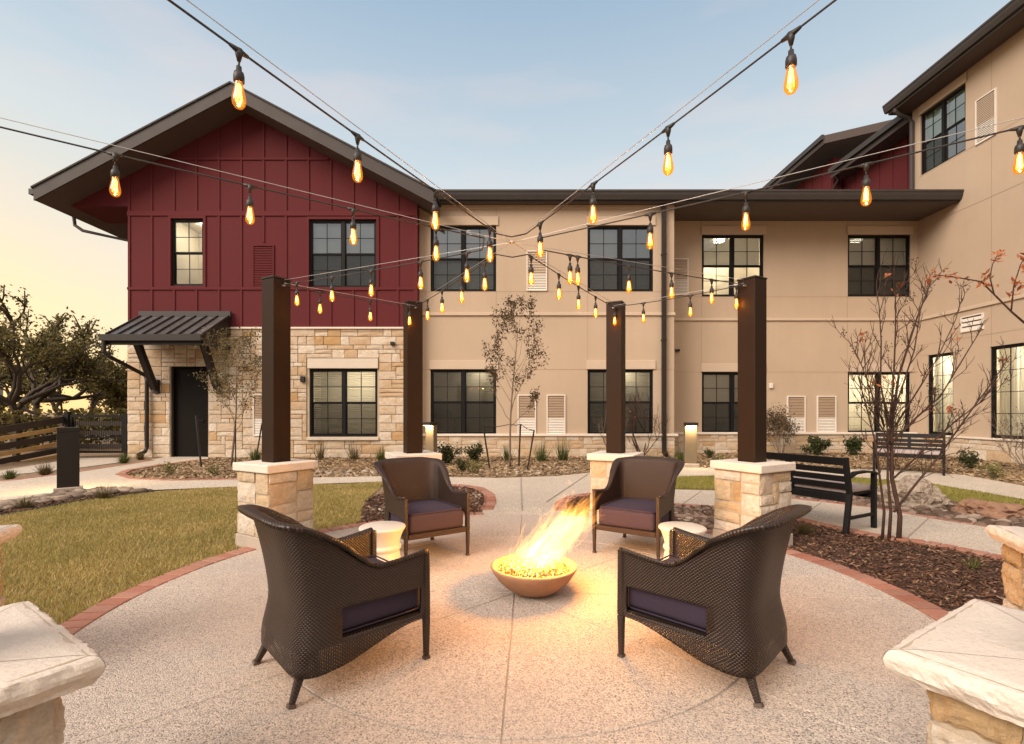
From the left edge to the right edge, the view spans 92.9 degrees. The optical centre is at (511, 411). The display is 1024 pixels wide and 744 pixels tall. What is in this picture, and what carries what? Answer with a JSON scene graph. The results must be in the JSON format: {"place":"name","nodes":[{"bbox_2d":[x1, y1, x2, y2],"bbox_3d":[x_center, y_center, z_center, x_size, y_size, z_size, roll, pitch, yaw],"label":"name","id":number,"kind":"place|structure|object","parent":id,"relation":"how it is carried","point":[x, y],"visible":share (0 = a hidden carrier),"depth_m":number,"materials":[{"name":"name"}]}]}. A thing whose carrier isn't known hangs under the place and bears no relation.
{"place":"outdoors","nodes":[
{"label":"outdoors","id":0,"kind":"place"},
{"bbox_2d":[85,483,119,499],"bbox_3d":[-5.742,1.221,6.859,0.512,0.443,0.479,0,0,0],"label":"grass clump","id":1,"kind":"object","parent":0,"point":[103,495],"visible":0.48,"depth_m":6.82,"materials":[{"name":"green plant"}]},
{"bbox_2d":[0,457,381,499],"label":"path","id":2,"kind":"structure","parent":0,"point":[28,487],"depth_m":8.41,"materials":[{"name":"concrete"}]},
{"bbox_2d":[53,427,82,492],"bbox_3d":[-6.852,0.750,7.511,0.340,1.000,0.290,0,0,-42],"label":"bollard light","id":3,"kind":"object","parent":2,"relation":"on","point":[68,458],"visible":0.87,"depth_m":7.45,"materials":[{"name":"brown metal"}]},
{"bbox_2d":[0,481,382,624],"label":"lawn","id":4,"kind":"structure","parent":0,"point":[58,592],"depth_m":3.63,"materials":[{"name":"plant"}]},
{"bbox_2d":[0,524,22,606],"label":"stone column","id":5,"kind":"structure","parent":4,"relation":"on","point":[10,532],"depth_m":2.46,"materials":[{"name":"stone"}]},
{"bbox_2d":[28,81,440,457],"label":"gable wing","id":6,"kind":"structure","parent":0,"point":[207,253],"depth_m":13.12,"materials":[{"name":"red wood"}]},
{"bbox_2d":[172,219,202,285],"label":"window","id":7,"kind":"structure","parent":6,"relation":"in","point":[187,234],"depth_m":14.09,"materials":[{"name":"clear glass"}]},
{"bbox_2d":[171,366,207,456],"bbox_3d":[-8.699,0.004,13.185,0.988,2.491,0.170,0,0,0],"label":"door","id":8,"kind":"structure","parent":6,"relation":"in","point":[189,398],"depth_m":13.20,"materials":[{"name":"brown metal"}]},
{"bbox_2d":[310,220,375,286],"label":"window","id":9,"kind":"structure","parent":6,"relation":"in","point":[332,249],"depth_m":13.17,"materials":[{"name":"black glass"}]},
{"bbox_2d":[310,369,376,436],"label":"window","id":10,"kind":"structure","parent":6,"relation":"in","point":[343,402],"depth_m":13.19,"materials":[{"name":"black glass"}]},
{"bbox_2d":[60,514,935,743],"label":"patio","id":11,"kind":"structure","parent":0,"point":[178,655],"depth_m":2.28,"materials":[{"name":"beige concrete"}]},
{"bbox_2d":[0,601,105,743],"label":"stone column","id":12,"kind":"structure","parent":11,"relation":"on","point":[46,661],"depth_m":1.15,"materials":[{"name":"stone"}]},
{"bbox_2d":[233,275,317,550],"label":"stone column","id":13,"kind":"structure","parent":11,"relation":"on","point":[278,478],"depth_m":4.47,"materials":[{"name":"stone"}]},
{"bbox_2d":[0,117,508,301],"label":"string lights","id":14,"kind":"object","parent":13,"relation":"hanging from","point":[115,174],"visible":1,"depth_m":2.85,"materials":[{"name":"metal"}]},
{"bbox_2d":[285,283,415,322],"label":"string lights","id":15,"kind":"object","parent":13,"relation":"hanging from","point":[369,301],"visible":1,"depth_m":5.02,"materials":[{"name":"plastic"}]},
{"bbox_2d":[237,504,429,708],"bbox_3d":[-0.877,0.834,2.366,0.756,0.799,0.668,0,0,-43],"label":"wicker armchair","id":16,"kind":"object","parent":11,"relation":"on","point":[326,591],"visible":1,"depth_m":2.14,"materials":[{"name":"wicker"}]},
{"bbox_2d":[358,521,405,561],"bbox_3d":[-0.965,1.037,3.620,0.340,0.374,0.340,0,0,0],"label":"side table","id":17,"kind":"object","parent":11,"relation":"on","point":[389,533],"visible":0.52,"depth_m":3.53,"materials":[{"name":"white ceramic"}]},
{"bbox_2d":[385,300,441,459],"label":"stone column","id":18,"kind":"structure","parent":11,"relation":"on","point":[413,388],"depth_m":5.49,"materials":[{"name":"stone"}]},
{"bbox_2d":[416,243,612,317],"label":"string lights","id":19,"kind":"object","parent":18,"relation":"hanging from","point":[484,274],"visible":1,"depth_m":4.03,"materials":[{"name":"plastic"}]},
{"bbox_2d":[373,457,469,555],"bbox_3d":[-0.807,0.834,4.278,0.668,0.799,0.756,0,0,-34],"label":"wicker armchair","id":20,"kind":"object","parent":11,"relation":"on","point":[423,498],"visible":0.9,"depth_m":4.22,"materials":[{"name":"wicker"}]},
{"bbox_2d":[491,552,576,597],"bbox_3d":[0.147,1.132,3.300,0.584,0.184,0.584,0,0,0],"label":"fire bowl","id":21,"kind":"object","parent":11,"relation":"on","point":[533,575],"visible":1,"depth_m":3.20,"materials":[{"name":"concrete"}]},
{"bbox_2d":[587,300,643,520],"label":"stone column","id":22,"kind":"structure","parent":11,"relation":"on","point":[601,461],"depth_m":5.48,"materials":[{"name":"stone"}]},
{"bbox_2d":[592,456,684,559],"bbox_3d":[1.142,0.834,4.358,0.668,0.799,0.756,0,0,33],"label":"wicker armchair","id":23,"kind":"object","parent":11,"relation":"on","point":[635,495],"visible":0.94,"depth_m":4.32,"materials":[{"name":"wicker"}]},
{"bbox_2d":[658,521,706,559],"bbox_3d":[1.260,1.037,3.600,0.340,0.374,0.340,0,0,0],"label":"side table","id":24,"kind":"object","parent":11,"relation":"on","point":[694,528],"visible":0.33,"depth_m":3.57,"materials":[{"name":"white ceramic"}]},
{"bbox_2d":[617,504,811,707],"bbox_3d":[0.996,0.834,2.375,0.756,0.799,0.668,0,0,44],"label":"wicker armchair","id":25,"kind":"object","parent":11,"relation":"on","point":[722,590],"visible":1,"depth_m":2.15,"materials":[{"name":"wicker"}]},
{"bbox_2d":[710,275,795,547],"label":"stone column","id":26,"kind":"structure","parent":11,"relation":"on","point":[751,482],"depth_m":4.48,"materials":[{"name":"stone"}]},
{"bbox_2d":[613,283,742,321],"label":"string lights","id":27,"kind":"object","parent":26,"relation":"hanging from","point":[736,295],"visible":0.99,"depth_m":4.85,"materials":[{"name":"plastic"}]},
{"bbox_2d":[515,117,1023,300],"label":"string lights","id":28,"kind":"object","parent":26,"relation":"hanging from","point":[1018,151],"visible":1,"depth_m":2.69,"materials":[{"name":"metal"}]},
{"bbox_2d":[167,0,836,258],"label":"string lights","id":29,"kind":"object","parent":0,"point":[790,66],"visible":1,"depth_m":2.08,"materials":[{"name":"metal"}]},
{"bbox_2d":[0,0,1010,412],"label":"sky","id":30,"kind":"structure","parent":0,"point":[469,94],"materials":[{"name":"blue"}]},
{"bbox_2d":[0,412,1023,541],"bbox_3d":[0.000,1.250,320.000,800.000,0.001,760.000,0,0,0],"label":"ground","id":31,"kind":"structure","parent":0,"point":[11,465],"depth_m":11.21,"materials":[{"name":"soil"}]},
{"bbox_2d":[0,468,21,479],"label":"grass clump","id":32,"kind":"object","parent":31,"relation":"on","point":[10,475],"visible":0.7,"depth_m":8.88,"materials":[{"name":"green plant"}]},
{"bbox_2d":[0,361,44,434],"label":"oak tree","id":33,"kind":"object","parent":31,"relation":"on","point":[4,382],"visible":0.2,"depth_m":25.52,"materials":[{"name":"green plant"}]},
{"bbox_2d":[0,415,64,463],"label":"board fence","id":34,"kind":"object","parent":31,"relation":"on","point":[16,444],"visible":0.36,"depth_m":12.13,"materials":[{"name":"brown wood"}]},
{"bbox_2d":[64,412,127,457],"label":"metal gate","id":35,"kind":"structure","parent":34,"relation":"attached to","point":[69,421],"depth_m":13.20,"materials":[{"name":"black metal"}]},
{"bbox_2d":[33,460,55,475],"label":"grass clump","id":36,"kind":"object","parent":31,"relation":"on","point":[45,471],"visible":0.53,"depth_m":9.47,"materials":[{"name":"green plant"}]},
{"bbox_2d":[0,284,113,410],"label":"oak tree","id":37,"kind":"object","parent":31,"relation":"on","point":[53,325],"visible":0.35,"depth_m":18.10,"materials":[{"name":"green plant"}]},
{"bbox_2d":[0,407,126,448],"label":"fence","id":38,"kind":"object","parent":31,"relation":"on","point":[24,418],"visible":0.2,"depth_m":15.79,"materials":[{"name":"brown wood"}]},
{"bbox_2d":[0,309,127,448],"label":"oak tree","id":39,"kind":"object","parent":31,"relation":"on","point":[70,360],"visible":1,"depth_m":15.98,"materials":[{"name":"green plant"}]},
{"bbox_2d":[22,352,117,427],"bbox_3d":[-21.068,-0.837,24.071,4.765,4.293,3.834,0,0,0],"label":"oak tree","id":40,"kind":"object","parent":31,"relation":"on","point":[93,402],"visible":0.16,"depth_m":23.85,"materials":[{"name":"green plant"}]},
{"bbox_2d":[95,358,127,430],"bbox_3d":[-14.336,-0.361,18.495,3.078,3.340,3.231,0,0,0],"label":"oak tree","id":41,"kind":"object","parent":31,"relation":"on","point":[116,395],"visible":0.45,"depth_m":17.80,"materials":[{"name":"green plant"}]},
{"bbox_2d":[114,451,132,463],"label":"grass clump","id":42,"kind":"object","parent":31,"relation":"on","point":[123,459],"visible":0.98,"depth_m":11.65,"materials":[{"name":"green plant"}]},
{"bbox_2d":[160,461,180,474],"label":"shrub","id":43,"kind":"object","parent":31,"relation":"on","point":[168,466],"visible":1,"depth_m":9.48,"materials":[{"name":"green plant"}]},
{"bbox_2d":[309,440,327,458],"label":"grass clump","id":44,"kind":"object","parent":31,"relation":"on","point":[320,454],"visible":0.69,"depth_m":12.70,"materials":[{"name":"green plant"}]},
{"bbox_2d":[316,468,378,475],"bbox_3d":[-3.259,1.232,9.784,1.424,0.097,0.904,0,0,-12],"label":"river rock","id":45,"kind":"object","parent":31,"relation":"on","point":[343,471],"visible":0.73,"depth_m":9.73,"materials":[{"name":"beige stone"}]},
{"bbox_2d":[342,441,363,459],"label":"grass clump","id":46,"kind":"object","parent":31,"relation":"on","point":[355,455],"visible":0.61,"depth_m":12.48,"materials":[{"name":"green plant"}]},
{"bbox_2d":[357,487,483,523],"bbox_3d":[-1.189,1.244,6.669,1.708,0.001,2.763,0,0,0],"label":"mulch bed","id":47,"kind":"object","parent":31,"relation":"on","point":[366,518],"visible":0.14,"depth_m":6.35,"materials":[{"name":"wood"}]},
{"bbox_2d":[370,487,481,513],"bbox_3d":[-1.153,1.240,6.825,1.447,0.057,2.249,0,0,0],"label":"river rock","id":48,"kind":"object","parent":47,"relation":"on","point":[475,495],"visible":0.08,"depth_m":6.59,"materials":[{"name":"brown stone"}]},
{"bbox_2d":[423,422,436,451],"bbox_3d":[-1.864,0.750,11.121,0.340,1.000,0.290,0,0,36],"label":"bollard light","id":49,"kind":"object","parent":31,"relation":"on","point":[430,436],"visible":0.51,"depth_m":11.07,"materials":[{"name":"brown metal"}]},
{"bbox_2d":[437,441,464,463],"bbox_3d":[-1.518,0.970,11.555,0.694,0.568,0.649,0,0,-26],"label":"shrub","id":50,"kind":"object","parent":31,"relation":"on","point":[447,453],"visible":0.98,"depth_m":11.44,"materials":[{"name":"green plant"}]},
{"bbox_2d":[455,457,469,471],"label":"shrub","id":51,"kind":"object","parent":31,"relation":"on","point":[460,464],"visible":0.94,"depth_m":10.03,"materials":[{"name":"green plant"}]},
{"bbox_2d":[463,442,484,460],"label":"shrub","id":52,"kind":"object","parent":31,"relation":"on","point":[477,451],"visible":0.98,"depth_m":11.99,"materials":[{"name":"green plant"}]},
{"bbox_2d":[2,459,1005,634],"bbox_3d":[-2.846,1.235,6.011,16.524,0.033,7.728,0,0,24],"label":"brick edging","id":53,"kind":"object","parent":31,"relation":"on","point":[78,622],"visible":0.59,"depth_m":3.95,"materials":[{"name":"red brick"}]},
{"bbox_2d":[484,466,579,475],"bbox_3d":[0.575,1.233,10.006,2.137,0.095,1.014,0,0,-23],"label":"river rock","id":54,"kind":"object","parent":31,"relation":"on","point":[540,471],"visible":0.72,"depth_m":10.02,"materials":[{"name":"beige stone"}]},
{"bbox_2d":[555,436,578,460],"bbox_3d":[1.241,0.888,12.247,0.627,0.723,0.819,0,0,-45],"label":"grass clump","id":55,"kind":"object","parent":31,"relation":"on","point":[561,455],"visible":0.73,"depth_m":12.25,"materials":[{"name":"green plant"}]},
{"bbox_2d":[121,452,1023,485],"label":"mulch","id":56,"kind":"object","parent":31,"relation":"on","point":[1016,467],"visible":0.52,"depth_m":10.90,"materials":[{"name":"brown wood"}]},
{"bbox_2d":[195,415,201,466],"bbox_3d":[-6.852,0.672,10.634,0.161,1.161,0.037,0,0,0],"label":"tree stake","id":57,"kind":"object","parent":56,"relation":"on","point":[197,431],"visible":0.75,"depth_m":10.62,"materials":[{"name":"brown metal"}]},
{"bbox_2d":[188,323,261,466],"bbox_3d":[-6.204,-0.359,11.054,1.868,3.222,1.488,0,0,21],"label":"young tree","id":58,"kind":"object","parent":56,"relation":"on","point":[255,361],"visible":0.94,"depth_m":10.91,"materials":[{"name":"green plant"}]},
{"bbox_2d":[246,447,261,460],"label":"grass clump","id":59,"kind":"object","parent":56,"relation":"on","point":[252,457],"visible":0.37,"depth_m":12.05,"materials":[{"name":"green plant"}]},
{"bbox_2d":[373,444,387,460],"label":"grass clump","id":60,"kind":"object","parent":56,"relation":"on","point":[379,456],"visible":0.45,"depth_m":12.02,"materials":[{"name":"green plant"}]},
{"bbox_2d":[466,459,483,472],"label":"shrub","id":61,"kind":"object","parent":56,"relation":"on","point":[476,466],"visible":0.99,"depth_m":9.73,"materials":[{"name":"green plant"}]},
{"bbox_2d":[481,292,549,467],"bbox_3d":[0.094,-0.660,10.629,1.608,3.821,1.555,0,0,0],"label":"young tree","id":62,"kind":"object","parent":56,"relation":"on","point":[535,395],"visible":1,"depth_m":10.60,"materials":[{"name":"brown plant"}]},
{"bbox_2d":[528,440,556,460],"bbox_3d":[0.749,0.912,12.000,0.834,0.676,0.669,0,0,22],"label":"grass clump","id":63,"kind":"object","parent":56,"relation":"on","point":[540,455],"visible":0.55,"depth_m":12.04,"materials":[{"name":"green plant"}]},
{"bbox_2d":[626,386,668,455],"bbox_3d":[3.597,0.296,13.160,1.288,1.926,1.604,0,0,0],"label":"bare shrub","id":64,"kind":"object","parent":56,"relation":"on","point":[632,426],"visible":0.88,"depth_m":13.04,"materials":[{"name":"red plant"}]},
{"bbox_2d":[767,402,802,452],"bbox_3d":[7.549,0.496,13.755,1.176,1.518,1.145,0,0,0],"label":"leafy shrub","id":65,"kind":"object","parent":56,"relation":"on","point":[779,418],"visible":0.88,"depth_m":13.67,"materials":[{"name":"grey plant"}]},
{"bbox_2d":[843,435,864,454],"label":"shrub","id":66,"kind":"object","parent":56,"relation":"on","point":[853,445],"visible":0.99,"depth_m":13.64,"materials":[{"name":"green plant"}]},
{"bbox_2d":[976,462,1008,478],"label":"shrub","id":67,"kind":"object","parent":56,"relation":"on","point":[993,470],"visible":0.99,"depth_m":8.88,"materials":[{"name":"green plant"}]},
{"bbox_2d":[983,407,1023,468],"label":"bare shrub","id":68,"kind":"object","parent":56,"relation":"on","point":[1016,443],"visible":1,"depth_m":10.49,"materials":[{"name":"brown plant"}]},
{"bbox_2d":[683,422,698,467],"bbox_3d":[3.987,0.750,10.863,0.340,1.000,0.290,0,0,5],"label":"bollard light","id":69,"kind":"object","parent":31,"relation":"on","point":[690,444],"visible":0.81,"depth_m":10.83,"materials":[{"name":"brown metal"}]},
{"bbox_2d":[419,189,963,456],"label":"stucco block","id":70,"kind":"structure","parent":31,"relation":"on","point":[814,257],"depth_m":13.45,"materials":[{"name":"paint"}]},
{"bbox_2d":[431,226,495,290],"bbox_3d":[-1.340,-4.208,13.518,1.810,1.810,0.165,0,0,0],"label":"window","id":71,"kind":"structure","parent":70,"relation":"in","point":[443,270],"depth_m":13.45,"materials":[{"name":"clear glass"}]},
{"bbox_2d":[431,370,495,433],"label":"window","id":72,"kind":"structure","parent":70,"relation":"in","point":[462,401],"depth_m":13.45,"materials":[{"name":"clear glass"}]},
{"bbox_2d":[588,226,652,290],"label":"window","id":73,"kind":"structure","parent":70,"relation":"in","point":[628,243],"depth_m":13.45,"materials":[{"name":"black glass"}]},
{"bbox_2d":[588,370,652,433],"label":"window","id":74,"kind":"structure","parent":70,"relation":"in","point":[643,379],"depth_m":13.45,"materials":[{"name":"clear glass"}]},
{"bbox_2d":[702,372,737,431],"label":"window","id":75,"kind":"structure","parent":70,"relation":"in","point":[719,389],"depth_m":14.55,"materials":[{"name":"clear glass"}]},
{"bbox_2d":[702,235,762,295],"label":"window","id":76,"kind":"structure","parent":70,"relation":"in","point":[732,256],"depth_m":14.67,"materials":[{"name":"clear glass"}]},
{"bbox_2d":[848,235,909,295],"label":"window","id":77,"kind":"structure","parent":70,"relation":"in","point":[866,253],"depth_m":14.55,"materials":[{"name":"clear glass"}]},
{"bbox_2d":[848,372,909,431],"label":"window","id":78,"kind":"structure","parent":70,"relation":"in","point":[855,423],"depth_m":14.69,"materials":[{"name":"clear glass"}]},
{"bbox_2d":[567,496,1005,610],"bbox_3d":[3.124,1.244,3.264,8.314,0.001,3.759,0,0,42],"label":"mulch bed","id":79,"kind":"object","parent":31,"relation":"on","point":[925,566],"visible":0.15,"depth_m":3.92,"materials":[{"name":"brown wood"}]},
{"bbox_2d":[674,504,714,529],"bbox_3d":[2.243,1.234,5.689,0.813,0.096,1.244,0,0,19],"label":"river rock","id":80,"kind":"object","parent":79,"relation":"on","point":[687,511],"visible":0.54,"depth_m":5.67,"materials":[{"name":"brown stone"}]},
{"bbox_2d":[795,521,820,536],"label":"grass clump","id":81,"kind":"object","parent":79,"relation":"on","point":[803,530],"visible":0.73,"depth_m":4.91,"materials":[{"name":"green plant"}]},
{"bbox_2d":[829,248,1023,539],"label":"bare tree","id":82,"kind":"object","parent":79,"relation":"on","point":[890,432],"visible":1,"depth_m":4.68,"materials":[{"name":"red plant"}]},
{"bbox_2d":[960,555,984,569],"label":"grass clump","id":83,"kind":"object","parent":79,"relation":"on","point":[973,565],"visible":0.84,"depth_m":3.82,"materials":[{"name":"green plant"}]},
{"bbox_2d":[925,249,1023,323],"bbox_3d":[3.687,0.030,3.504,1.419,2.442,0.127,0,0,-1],"label":"bare tree","id":84,"kind":"object","parent":79,"relation":"on","point":[990,276],"visible":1,"depth_m":3.50,"materials":[{"name":"red plant"}]},
{"bbox_2d":[800,435,832,455],"bbox_3d":[8.599,0.961,13.707,0.710,0.597,0.728,0,0,0],"label":"shrub","id":85,"kind":"object","parent":31,"relation":"on","point":[816,444],"visible":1,"depth_m":13.60,"materials":[{"name":"green plant"}]},
{"bbox_2d":[882,599,1023,743],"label":"stone column","id":86,"kind":"structure","parent":31,"relation":"on","point":[963,665],"depth_m":1.16,"materials":[{"name":"stone"}]},
{"bbox_2d":[954,448,981,468],"bbox_3d":[9.951,1.016,10.603,0.456,0.478,0.495,0,0,26],"label":"shrub","id":87,"kind":"object","parent":31,"relation":"on","point":[971,459],"visible":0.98,"depth_m":10.56,"materials":[{"name":"green plant"}]},
{"bbox_2d":[986,525,1023,610],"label":"stone column","id":88,"kind":"structure","parent":31,"relation":"on","point":[1011,538],"depth_m":2.35,"materials":[{"name":"stone"}]},
{"label":"rock bed","id":89,"kind":"structure","parent":31,"relation":"on","visible":0},
{"bbox_2d":[791,494,1023,526],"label":"river rock","id":90,"kind":"object","parent":89,"relation":"on","point":[942,512],"visible":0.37,"depth_m":5.72,"materials":[{"name":"brown stone"}]},
{"bbox_2d":[877,475,949,506],"bbox_3d":[5.347,1.062,6.478,0.857,0.416,0.710,0,0,0],"label":"boulder","id":91,"kind":"object","parent":89,"relation":"on","point":[925,492],"visible":0.52,"depth_m":6.28,"materials":[{"name":"stone"}]},
{"bbox_2d":[950,498,1023,518],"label":"boulder","id":92,"kind":"object","parent":89,"relation":"on","point":[991,509],"visible":0.7,"depth_m":5.64,"materials":[{"name":"beige stone"}]},
{"label":"rock bed","id":93,"kind":"structure","parent":31,"relation":"on","visible":0},
{"bbox_2d":[11,495,42,508],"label":"grass clump","id":94,"kind":"object","parent":93,"relation":"on","point":[22,505],"visible":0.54,"depth_m":6.17,"materials":[{"name":"green plant"}]},
{"bbox_2d":[0,486,147,510],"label":"river rock","id":95,"kind":"object","parent":93,"relation":"on","point":[60,495],"visible":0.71,"depth_m":6.96,"materials":[{"name":"beige stone"}]},
{"bbox_2d":[0,490,153,514],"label":"bed liner","id":96,"kind":"object","parent":93,"relation":"on","point":[88,499],"visible":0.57,"depth_m":6.47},
{"bbox_2d":[0,489,154,513],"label":"mulch","id":97,"kind":"object","parent":93,"relation":"on","point":[18,509],"visible":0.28,"depth_m":6.49,"materials":[{"name":"brown wood"}]},
{"bbox_2d":[449,473,590,514],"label":"path","id":98,"kind":"structure","parent":0,"point":[538,493],"depth_m":7.59,"materials":[{"name":"concrete"}]},
{"bbox_2d":[674,489,1002,554],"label":"path","id":99,"kind":"structure","parent":0,"point":[974,537],"depth_m":5.28,"materials":[{"name":"concrete"}]},
{"bbox_2d":[520,473,928,537],"bbox_3d":[1.492,1.226,7.043,3.398,0.003,6.591,0,0,-40],"label":"path joint","id":100,"kind":"object","parent":99,"relation":"on","point":[699,492],"visible":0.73,"depth_m":6.60,"materials":[{"name":"grey concrete"}]},
{"bbox_2d":[737,450,877,533],"bbox_3d":[3.308,0.849,5.536,0.609,0.769,1.245,0,0,-29],"label":"garden bench","id":101,"kind":"object","parent":99,"relation":"on","point":[844,488],"visible":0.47,"depth_m":5.11,"materials":[{"name":"black metal"}]},
{"bbox_2d":[678,467,1023,498],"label":"path","id":102,"kind":"structure","parent":0,"point":[985,485],"depth_m":8.75,"materials":[{"name":"concrete"}]},
{"bbox_2d":[872,432,945,475],"bbox_3d":[7.994,0.852,9.807,1.121,0.802,0.579,0,0,42],"label":"garden bench","id":103,"kind":"object","parent":102,"relation":"on","point":[908,453],"visible":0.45,"depth_m":9.83,"materials":[{"name":"black metal"}]},
{"bbox_2d":[882,0,1023,463],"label":"stucco wing","id":104,"kind":"structure","parent":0,"point":[974,79],"depth_m":12.70,"materials":[{"name":"beige paint"}]},
{"bbox_2d":[762,115,911,188],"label":"red upper wing","id":105,"kind":"structure","parent":104,"relation":"attached to","point":[824,150],"depth_m":18.00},
{"bbox_2d":[929,352,952,434],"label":"window","id":106,"kind":"structure","parent":104,"relation":"in","point":[943,371],"depth_m":13.93,"materials":[{"name":"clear glass"}]},
{"bbox_2d":[922,84,965,174],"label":"window","id":107,"kind":"structure","parent":104,"relation":"in","point":[954,105],"depth_m":13.65,"materials":[{"name":"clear glass"}]},
{"bbox_2d":[991,343,1023,438],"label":"window","id":108,"kind":"structure","parent":104,"relation":"in","point":[1005,401],"depth_m":12.01,"materials":[{"name":"clear glass"}]},
{"label":"lawn","id":109,"kind":"structure","parent":0,"visible":0},
{"bbox_2d":[675,475,1023,505],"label":"grass","id":110,"kind":"structure","parent":109,"relation":"on","point":[956,494],"depth_m":7.77,"materials":[{"name":"green plant"}]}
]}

